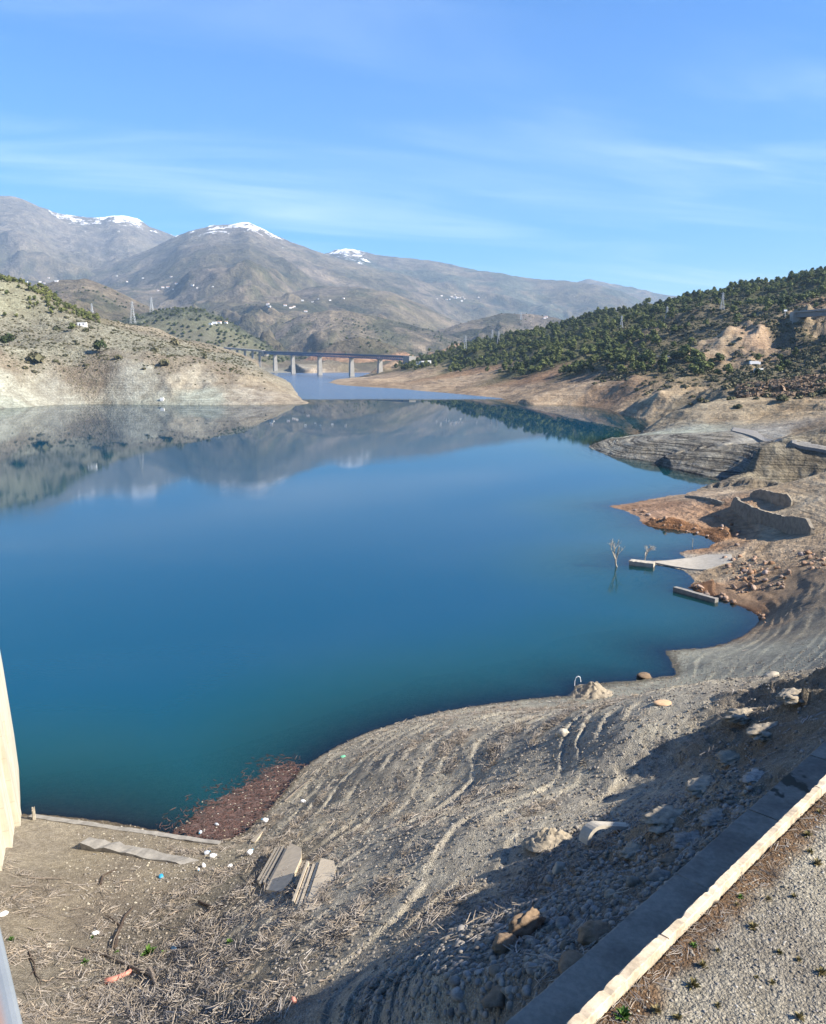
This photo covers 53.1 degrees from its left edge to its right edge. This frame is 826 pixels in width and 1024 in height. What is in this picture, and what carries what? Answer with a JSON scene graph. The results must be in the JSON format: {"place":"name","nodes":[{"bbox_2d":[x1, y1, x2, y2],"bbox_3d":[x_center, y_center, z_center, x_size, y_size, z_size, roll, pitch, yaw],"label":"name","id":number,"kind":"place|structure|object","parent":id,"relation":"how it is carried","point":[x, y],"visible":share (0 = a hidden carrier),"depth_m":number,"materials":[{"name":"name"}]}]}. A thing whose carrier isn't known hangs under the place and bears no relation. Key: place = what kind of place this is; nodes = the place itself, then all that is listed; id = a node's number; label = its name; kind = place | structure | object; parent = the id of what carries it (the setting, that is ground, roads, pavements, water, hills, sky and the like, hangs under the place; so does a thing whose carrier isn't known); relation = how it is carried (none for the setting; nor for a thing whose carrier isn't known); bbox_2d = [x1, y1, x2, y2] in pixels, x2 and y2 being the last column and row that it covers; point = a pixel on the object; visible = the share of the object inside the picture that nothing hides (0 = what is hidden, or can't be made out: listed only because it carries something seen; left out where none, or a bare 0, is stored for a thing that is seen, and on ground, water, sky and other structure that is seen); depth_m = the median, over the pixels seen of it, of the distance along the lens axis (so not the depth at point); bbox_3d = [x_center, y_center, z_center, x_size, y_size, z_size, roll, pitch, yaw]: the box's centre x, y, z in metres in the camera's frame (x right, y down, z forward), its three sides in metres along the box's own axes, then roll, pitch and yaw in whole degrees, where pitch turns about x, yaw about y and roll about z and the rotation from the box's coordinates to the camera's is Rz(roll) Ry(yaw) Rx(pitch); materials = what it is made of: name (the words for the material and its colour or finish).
{"place":"outdoors","nodes":[
{"label":"outdoors","id":0,"kind":"place"},
{"bbox_2d":[0,196,676,361],"bbox_3d":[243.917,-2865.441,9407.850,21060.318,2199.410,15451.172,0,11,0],"label":"mountains","id":1,"kind":"structure","parent":0,"point":[239,266],"depth_m":8117.51,"materials":[{"name":"grey stone"}]},
{"bbox_2d":[0,373,721,802],"bbox_3d":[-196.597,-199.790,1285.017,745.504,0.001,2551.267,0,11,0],"label":"water","id":2,"kind":"structure","parent":0,"point":[194,599],"depth_m":160.00,"materials":[{"name":"blue liquid"}]},
{"bbox_2d":[0,653,21,870],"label":"dam","id":3,"kind":"structure","parent":2,"relation":"in","point":[10,801],"depth_m":70.12,"materials":[{"name":"concrete"}]},
{"bbox_2d":[609,540,623,568],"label":"dead tree","id":4,"kind":"object","parent":2,"relation":"in","point":[613,551],"visible":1,"depth_m":159.58,"materials":[{"name":"grey wood"}]},
{"bbox_2d":[629,559,654,569],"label":"jetty block","id":5,"kind":"structure","parent":2,"relation":"in","point":[644,564],"depth_m":160.89,"materials":[{"name":"concrete"}]},
{"bbox_2d":[673,586,718,606],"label":"concrete beam","id":6,"kind":"structure","parent":2,"relation":"in","point":[695,596],"depth_m":140.03,"materials":[{"name":"grey concrete"}]},
{"bbox_2d":[0,565,825,1023],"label":"ground","id":7,"kind":"structure","parent":0,"point":[44,847],"depth_m":51.79,"materials":[{"name":"grey soil"}]},
{"bbox_2d":[28,950,40,984],"bbox_3d":[-22.415,26.639,48.032,1.155,0.698,4.124,-6,12,-28],"label":"dead branch","id":8,"kind":"object","parent":7,"relation":"on","point":[32,960],"visible":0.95,"depth_m":48.31,"materials":[{"name":"brown wood"}]},
{"bbox_2d":[73,930,150,976],"bbox_3d":[-17.172,26.186,48.712,2.892,2.764,8.487,-9,14,-40],"label":"dead branch","id":9,"kind":"object","parent":7,"relation":"on","point":[147,973],"visible":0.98,"depth_m":49.14,"materials":[{"name":"brown wood"}]},
{"bbox_2d":[104,969,131,984],"bbox_3d":[-16.753,26.492,46.958,1.509,0.471,0.478,-5,12,-26],"label":"red scrap","id":10,"kind":"object","parent":7,"relation":"on","point":[116,977],"visible":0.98,"depth_m":46.77,"materials":[{"name":"plastic"}]},
{"bbox_2d":[106,907,133,947],"bbox_3d":[-19.535,26.946,53.678,1.701,1.334,5.403,-2,11,-9],"label":"dead branch","id":11,"kind":"object","parent":7,"relation":"on","point":[115,945],"visible":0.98,"depth_m":53.85,"materials":[{"name":"brown wood"}]},
{"bbox_2d":[28,814,220,844],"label":"concrete sill","id":12,"kind":"structure","parent":7,"relation":"on","point":[140,831],"depth_m":70.66,"materials":[{"name":"grey concrete"}]},
{"bbox_2d":[80,837,198,864],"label":"concrete beam","id":13,"kind":"structure","parent":7,"relation":"on","point":[97,845],"depth_m":65.47,"materials":[{"name":"grey concrete"}]},
{"bbox_2d":[141,943,155,955],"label":"weed","id":14,"kind":"object","parent":7,"relation":"on","point":[147,950],"visible":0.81,"depth_m":49.47,"materials":[{"name":"green plant"}]},
{"bbox_2d":[147,966,156,986],"bbox_3d":[-14.120,25.376,44.967,0.313,1.899,3.835,-5,12,-25],"label":"dead branch","id":15,"kind":"object","parent":7,"relation":"on","point":[150,970],"visible":0.66,"depth_m":45.40,"materials":[{"name":"beige wood"}]},
{"bbox_2d":[197,900,224,911],"bbox_3d":[-13.550,25.714,53.903,1.216,1.589,3.372,-9,14,-39],"label":"dead branch","id":16,"kind":"object","parent":7,"relation":"on","point":[202,903],"visible":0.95,"depth_m":54.17,"materials":[{"name":"brown wood"}]},
{"bbox_2d":[250,831,262,842],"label":"stone slab","id":17,"kind":"structure","parent":7,"relation":"on","point":[256,837],"depth_m":67.42,"materials":[{"name":"beige stone"}]},
{"bbox_2d":[257,843,301,893],"bbox_3d":[-8.980,24.502,55.886,2.919,4.765,10.474,0,11,0],"label":"layered stone","id":18,"kind":"object","parent":7,"relation":"on","point":[291,856],"visible":0.83,"depth_m":55.28,"materials":[{"name":"beige stone"}]},
{"bbox_2d":[292,858,335,911],"bbox_3d":[-5.716,22.334,48.452,2.178,3.814,7.976,0,11,0],"label":"layered stone","id":19,"kind":"object","parent":7,"relation":"on","point":[324,868],"visible":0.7,"depth_m":48.69,"materials":[{"name":"beige stone"}]},
{"bbox_2d":[447,1007,453,1017],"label":"stone","id":20,"kind":"object","parent":7,"relation":"on","point":[450,1012],"visible":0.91,"depth_m":24.95,"materials":[{"name":"grey stone"}]},
{"bbox_2d":[448,975,460,986],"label":"stone","id":21,"kind":"object","parent":7,"relation":"on","point":[454,980],"visible":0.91,"depth_m":25.47,"materials":[{"name":"grey stone"}]},
{"bbox_2d":[450,986,463,1001],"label":"stone","id":22,"kind":"object","parent":7,"relation":"on","point":[457,994],"visible":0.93,"depth_m":25.05,"materials":[{"name":"grey stone"}]},
{"bbox_2d":[458,1002,465,1013],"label":"stone","id":23,"kind":"object","parent":7,"relation":"on","point":[461,1006],"visible":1,"depth_m":24.68,"materials":[{"name":"grey stone"}]},
{"bbox_2d":[481,985,505,1007],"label":"rounded boulder","id":24,"kind":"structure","parent":7,"relation":"on","point":[494,997],"depth_m":23.25,"materials":[{"name":"grey stone"}]},
{"bbox_2d":[488,964,500,976],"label":"stone","id":25,"kind":"object","parent":7,"relation":"on","point":[494,970],"visible":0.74,"depth_m":24.44,"materials":[{"name":"grey stone"}]},
{"bbox_2d":[492,932,517,954],"bbox_3d":[2.944,13.814,26.407,0.899,0.717,0.627,-4,11,-23],"label":"clay lump","id":26,"kind":"object","parent":7,"relation":"on","point":[500,940],"visible":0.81,"depth_m":26.18,"materials":[{"name":"beige stone"}]},
{"bbox_2d":[504,985,513,994],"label":"stone","id":27,"kind":"object","parent":7,"relation":"on","point":[508,990],"visible":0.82,"depth_m":23.18,"materials":[{"name":"grey stone"}]},
{"bbox_2d":[506,1000,512,1011],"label":"stone","id":28,"kind":"object","parent":7,"relation":"on","point":[509,1005],"visible":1,"depth_m":22.85,"materials":[{"name":"grey stone"}]},
{"bbox_2d":[521,984,530,997],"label":"stone","id":29,"kind":"object","parent":7,"relation":"on","point":[526,990],"visible":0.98,"depth_m":22.53,"materials":[{"name":"grey stone"}]},
{"bbox_2d":[508,907,545,937],"bbox_3d":[3.748,13.595,27.153,1.455,1.168,0.676,-6,12,-28],"label":"clay lump","id":30,"kind":"object","parent":7,"relation":"on","point":[531,921],"visible":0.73,"depth_m":26.89,"materials":[{"name":"brown soil"}]},
{"bbox_2d":[525,962,537,975],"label":"stone","id":31,"kind":"object","parent":7,"relation":"on","point":[529,971],"visible":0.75,"depth_m":23.09,"materials":[{"name":"grey stone"}]},
{"bbox_2d":[525,953,559,961],"bbox_3d":[3.807,12.569,22.461,0.932,1.512,3.287,-3,11,-17],"label":"dead branch","id":32,"kind":"object","parent":7,"relation":"on","point":[551,958],"visible":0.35,"depth_m":22.85,"materials":[{"name":"wood"}]},
{"bbox_2d":[521,826,573,851],"bbox_3d":[6.971,16.529,41.848,2.964,1.190,2.216,0,11,0],"label":"clay mound","id":33,"kind":"object","parent":7,"relation":"on","point":[544,838],"visible":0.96,"depth_m":41.43,"materials":[{"name":"beige soil"}]},
{"bbox_2d":[544,875,552,884],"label":"stone","id":34,"kind":"object","parent":7,"relation":"on","point":[548,879],"visible":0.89,"depth_m":36.50,"materials":[{"name":"grey stone"}]},
{"bbox_2d":[552,861,565,874],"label":"upright stone","id":35,"kind":"object","parent":7,"relation":"on","point":[558,867],"visible":0.78,"depth_m":36.65,"materials":[{"name":"grey stone"}]},
{"bbox_2d":[555,916,569,928],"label":"stone","id":36,"kind":"object","parent":7,"relation":"on","point":[562,921],"visible":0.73,"depth_m":26.44,"materials":[{"name":"grey stone"}]},
{"bbox_2d":[557,728,569,737],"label":"boulder","id":37,"kind":"object","parent":7,"relation":"on","point":[563,732],"visible":1,"depth_m":58.66,"materials":[{"name":"white stone"}]},
{"bbox_2d":[560,939,570,949],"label":"stone","id":38,"kind":"object","parent":7,"relation":"on","point":[562,945],"visible":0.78,"depth_m":23.96,"materials":[{"name":"grey stone"}]},
{"bbox_2d":[558,950,583,973],"bbox_3d":[4.258,11.979,21.863,1.105,0.336,0.927,-9,14,-39],"label":"flat rock","id":39,"kind":"object","parent":7,"relation":"on","point":[568,959],"visible":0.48,"depth_m":21.89,"materials":[{"name":"grey stone"}]},
{"bbox_2d":[568,681,612,699],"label":"shore mound","id":40,"kind":"object","parent":7,"relation":"on","point":[591,690],"visible":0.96,"depth_m":98.11,"materials":[{"name":"soil"}]},
{"bbox_2d":[577,920,611,945],"bbox_3d":[5.214,12.091,23.615,1.131,0.688,0.897,-4,11,-23],"label":"clay lump","id":41,"kind":"object","parent":7,"relation":"on","point":[590,931],"visible":0.73,"depth_m":23.42,"materials":[{"name":"grey stone"}]},
{"bbox_2d":[579,821,629,844],"bbox_3d":[9.092,14.924,38.841,2.605,0.748,0.762,-4,-3,-20],"label":"channel piece","id":42,"kind":"object","parent":7,"relation":"on","point":[589,830],"visible":0.97,"depth_m":38.55,"materials":[{"name":"concrete"}]},
{"bbox_2d":[604,889,614,897],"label":"stone","id":43,"kind":"object","parent":7,"relation":"on","point":[608,892],"visible":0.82,"depth_m":26.85,"materials":[{"name":"grey stone"}]},
{"bbox_2d":[613,1005,631,1020],"bbox_3d":[4.088,9.798,16.168,0.386,0.203,0.411,0,11,0],"label":"weed","id":44,"kind":"object","parent":7,"relation":"on","point":[623,1011],"visible":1,"depth_m":16.17,"materials":[{"name":"green plant"}]},
{"bbox_2d":[618,841,642,859],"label":"rock","id":45,"kind":"object","parent":7,"relation":"on","point":[631,848],"visible":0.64,"depth_m":34.28,"materials":[{"name":"grey stone"}]},
{"bbox_2d":[626,875,640,886],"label":"flat rock","id":46,"kind":"object","parent":7,"relation":"on","point":[631,881],"visible":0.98,"depth_m":26.71,"materials":[{"name":"stone"}]},
{"bbox_2d":[637,672,650,678],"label":"wet rock","id":47,"kind":"object","parent":7,"relation":"on","point":[644,675],"visible":1,"depth_m":104.77,"materials":[{"name":"brown stone"}]},
{"bbox_2d":[650,1002,661,1014],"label":"weed","id":48,"kind":"object","parent":7,"relation":"on","point":[655,1009],"visible":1,"depth_m":16.31,"materials":[{"name":"beige plant"}]},
{"bbox_2d":[646,869,670,880],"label":"flat rock","id":49,"kind":"object","parent":7,"relation":"on","point":[655,875],"visible":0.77,"depth_m":26.34,"materials":[{"name":"stone"}]},
{"bbox_2d":[639,804,684,833],"bbox_3d":[10.817,13.054,35.245,2.834,0.422,1.668,-10,14,-42],"label":"rock","id":50,"kind":"object","parent":7,"relation":"on","point":[658,819],"visible":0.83,"depth_m":35.02,"materials":[{"name":"grey stone"}]},
{"bbox_2d":[653,700,671,705],"bbox_3d":[17.091,12.999,56.168,1.511,0.247,1.064,2,11,13],"label":"orange slab","id":51,"kind":"object","parent":7,"relation":"on","point":[662,702],"depth_m":56.01,"materials":[{"name":"stone"}]},
{"bbox_2d":[505,740,825,1023],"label":"concrete path","id":52,"kind":"structure","parent":7,"relation":"on","point":[565,996],"depth_m":23.64,"materials":[{"name":"grey concrete"}]},
{"bbox_2d":[657,853,682,866],"bbox_3d":[8.639,11.656,27.615,1.070,0.290,0.679,-10,14,-42],"label":"clay crust","id":53,"kind":"object","parent":7,"relation":"on","point":[665,859],"visible":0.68,"depth_m":27.53},
{"bbox_2d":[672,830,703,850],"bbox_3d":[10.478,12.563,31.663,1.833,0.329,1.233,-10,14,-42],"label":"rock","id":54,"kind":"object","parent":7,"relation":"on","point":[682,837],"visible":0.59,"depth_m":31.63,"materials":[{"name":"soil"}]},
{"bbox_2d":[685,977,700,990],"bbox_3d":[5.748,9.661,16.926,0.337,0.178,0.284,-4,11,-19],"label":"weed","id":55,"kind":"object","parent":7,"relation":"on","point":[694,983],"visible":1,"depth_m":16.96,"materials":[{"name":"green plant"}]},
{"bbox_2d":[566,775,825,1023],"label":"curb","id":56,"kind":"structure","parent":7,"relation":"on","point":[599,1004],"depth_m":18.76,"materials":[{"name":"beige concrete"}]},
{"bbox_2d":[684,774,714,797],"bbox_3d":[13.669,12.746,38.392,2.604,0.448,1.664,-7,12,-31],"label":"rock","id":57,"kind":"object","parent":7,"relation":"on","point":[695,787],"visible":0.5,"depth_m":38.21,"materials":[{"name":"grey stone"}]},
{"bbox_2d":[698,808,724,827],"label":"rock","id":58,"kind":"object","parent":7,"relation":"on","point":[711,817],"visible":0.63,"depth_m":32.72,"materials":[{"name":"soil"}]},
{"bbox_2d":[715,750,739,765],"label":"rock","id":59,"kind":"object","parent":7,"relation":"on","point":[727,757],"visible":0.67,"depth_m":44.57,"materials":[{"name":"grey stone"}]},
{"bbox_2d":[722,707,752,724],"bbox_3d":[19.484,12.158,49.284,2.559,0.634,1.657,-10,14,-42],"label":"rock","id":60,"kind":"object","parent":7,"relation":"on","point":[738,716],"visible":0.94,"depth_m":48.82,"materials":[{"name":"grey stone"}]},
{"bbox_2d":[741,768,763,784],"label":"rock","id":61,"kind":"object","parent":7,"relation":"on","point":[754,775],"visible":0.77,"depth_m":35.11,"materials":[{"name":"stone"}]},
{"bbox_2d":[748,922,758,930],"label":"weed","id":62,"kind":"object","parent":7,"relation":"on","point":[753,925],"visible":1,"depth_m":18.69,"materials":[{"name":"plant"}]},
{"bbox_2d":[746,721,778,741],"bbox_3d":[18.765,11.709,43.981,2.748,0.603,1.858,-10,14,-42],"label":"rock","id":63,"kind":"object","parent":7,"relation":"on","point":[757,732],"visible":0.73,"depth_m":43.64,"materials":[{"name":"grey stone"}]},
{"bbox_2d":[763,671,778,676],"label":"boulder","id":64,"kind":"object","parent":7,"relation":"on","point":[771,674],"visible":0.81,"depth_m":59.23,"materials":[{"name":"beige stone"}]},
{"bbox_2d":[775,688,804,704],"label":"rock","id":65,"kind":"object","parent":7,"relation":"on","point":[788,696],"visible":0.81,"depth_m":46.61,"materials":[{"name":"grey stone"}]},
{"bbox_2d":[794,1010,804,1021],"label":"weed","id":66,"kind":"object","parent":7,"relation":"on","point":[800,1015],"visible":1,"depth_m":16.15,"materials":[{"name":"plant"}]},
{"bbox_2d":[813,966,825,976],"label":"weed","id":67,"kind":"object","parent":7,"relation":"on","point":[821,970],"visible":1,"depth_m":17.30,"materials":[{"name":"green plant"}]},
{"bbox_2d":[0,273,825,587],"bbox_3d":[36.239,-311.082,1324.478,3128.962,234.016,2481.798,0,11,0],"label":"hills","id":68,"kind":"structure","parent":0,"point":[696,439],"depth_m":708.44,"materials":[{"name":"beige soil"}]},
{"bbox_2d":[4,333,15,345],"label":"pine tree","id":69,"kind":"object","parent":68,"relation":"on","point":[9,337],"visible":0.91,"depth_m":740.66,"materials":[{"name":"green plant"}]},
{"bbox_2d":[26,351,45,362],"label":"rock","id":70,"kind":"object","parent":68,"relation":"on","point":[35,357],"visible":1,"depth_m":732.56,"materials":[{"name":"beige stone"}]},
{"bbox_2d":[93,339,106,352],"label":"pine tree","id":71,"kind":"object","parent":68,"relation":"on","point":[99,344],"visible":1,"depth_m":766.12,"materials":[{"name":"green plant"}]},
{"bbox_2d":[158,358,169,365],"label":"rock","id":72,"kind":"object","parent":68,"relation":"on","point":[164,361],"visible":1,"depth_m":750.06,"materials":[{"name":"stone"}]},
{"bbox_2d":[224,347,264,367],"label":"approach viaduct","id":73,"kind":"object","parent":68,"relation":"on","point":[252,352],"visible":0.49,"depth_m":2287.74,"materials":[{"name":"concrete"}]},
{"bbox_2d":[261,351,415,375],"bbox_3d":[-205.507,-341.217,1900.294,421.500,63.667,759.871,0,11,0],"label":"viaduct","id":74,"kind":"object","parent":68,"relation":"on","point":[380,358],"visible":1,"depth_m":1828.33,"materials":[{"name":"grey concrete"}]},
{"bbox_2d":[604,351,613,360],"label":"pine tree","id":75,"kind":"object","parent":68,"relation":"on","point":[608,355],"visible":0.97,"depth_m":804.88,"materials":[{"name":"green plant"}]},
{"bbox_2d":[635,361,645,370],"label":"pine tree","id":76,"kind":"object","parent":68,"relation":"on","point":[641,365],"visible":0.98,"depth_m":714.82,"materials":[{"name":"green plant"}]},
{"bbox_2d":[643,350,656,358],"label":"pine tree","id":77,"kind":"object","parent":68,"relation":"on","point":[650,354],"visible":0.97,"depth_m":776.27,"materials":[{"name":"green plant"}]},
{"bbox_2d":[651,333,660,343],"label":"pine tree","id":78,"kind":"object","parent":68,"relation":"on","point":[656,338],"visible":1,"depth_m":878.12,"materials":[{"name":"green plant"}]},
{"bbox_2d":[657,365,666,374],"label":"pine tree","id":79,"kind":"object","parent":68,"relation":"on","point":[661,369],"visible":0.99,"depth_m":689.09,"materials":[{"name":"green plant"}]},
{"bbox_2d":[657,352,667,364],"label":"pine tree","id":80,"kind":"object","parent":68,"relation":"on","point":[663,359],"visible":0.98,"depth_m":718.77,"materials":[{"name":"green plant"}]},
{"bbox_2d":[679,348,688,357],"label":"pine tree","id":81,"kind":"object","parent":68,"relation":"on","point":[683,353],"visible":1,"depth_m":723.71,"materials":[{"name":"green plant"}]},
{"bbox_2d":[655,554,732,570],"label":"concrete ramp","id":82,"kind":"structure","parent":68,"relation":"on","point":[706,562],"depth_m":161.03,"materials":[{"name":"grey concrete"}]},
{"bbox_2d":[685,495,724,504],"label":"ruined wall","id":83,"kind":"structure","parent":68,"relation":"on","point":[712,500],"depth_m":213.61,"materials":[{"name":"grey concrete"}]},
{"bbox_2d":[713,353,725,363],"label":"pine tree","id":84,"kind":"object","parent":68,"relation":"on","point":[719,356],"visible":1,"depth_m":705.05,"materials":[{"name":"green plant"}]},
{"bbox_2d":[722,363,732,372],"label":"pine tree","id":85,"kind":"object","parent":68,"relation":"on","point":[728,368],"visible":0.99,"depth_m":664.23,"materials":[{"name":"green plant"}]},
{"bbox_2d":[750,489,792,506],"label":"ruined wall","id":86,"kind":"structure","parent":68,"relation":"on","point":[780,499],"depth_m":197.09,"materials":[{"name":"grey concrete"}]},
{"bbox_2d":[731,497,814,535],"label":"ruined wall","id":87,"kind":"structure","parent":68,"relation":"on","point":[784,524],"depth_m":180.33,"materials":[{"name":"grey concrete"}]},
{"bbox_2d":[777,297,787,306],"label":"pine tree","id":88,"kind":"object","parent":68,"relation":"on","point":[781,301],"visible":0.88,"depth_m":874.28,"materials":[{"name":"green plant"}]},
{"bbox_2d":[790,309,825,323],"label":"road bridge","id":89,"kind":"structure","parent":68,"relation":"on","point":[797,316],"depth_m":764.21,"materials":[{"name":"grey concrete"}]},
{"bbox_2d":[0,0,825,295],"label":"sky","id":90,"kind":"structure","parent":0,"point":[665,147],"materials":[{"name":"blue"}]},
{"bbox_2d":[732,427,825,452],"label":"old road","id":91,"kind":"structure","parent":0,"point":[795,443],"depth_m":267.76,"materials":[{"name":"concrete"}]},
{"bbox_3d":[0.600,17.723,0.977,6.000,32.000,5.200,0,11,0],"label":"viewing deck","id":92,"kind":"object","parent":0,"visible":0},
{"bbox_2d":[0,928,22,1023],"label":"guard rail","id":93,"kind":"object","parent":92,"relation":"on","point":[9,1011],"depth_m":0.74,"materials":[{"name":"metal"}]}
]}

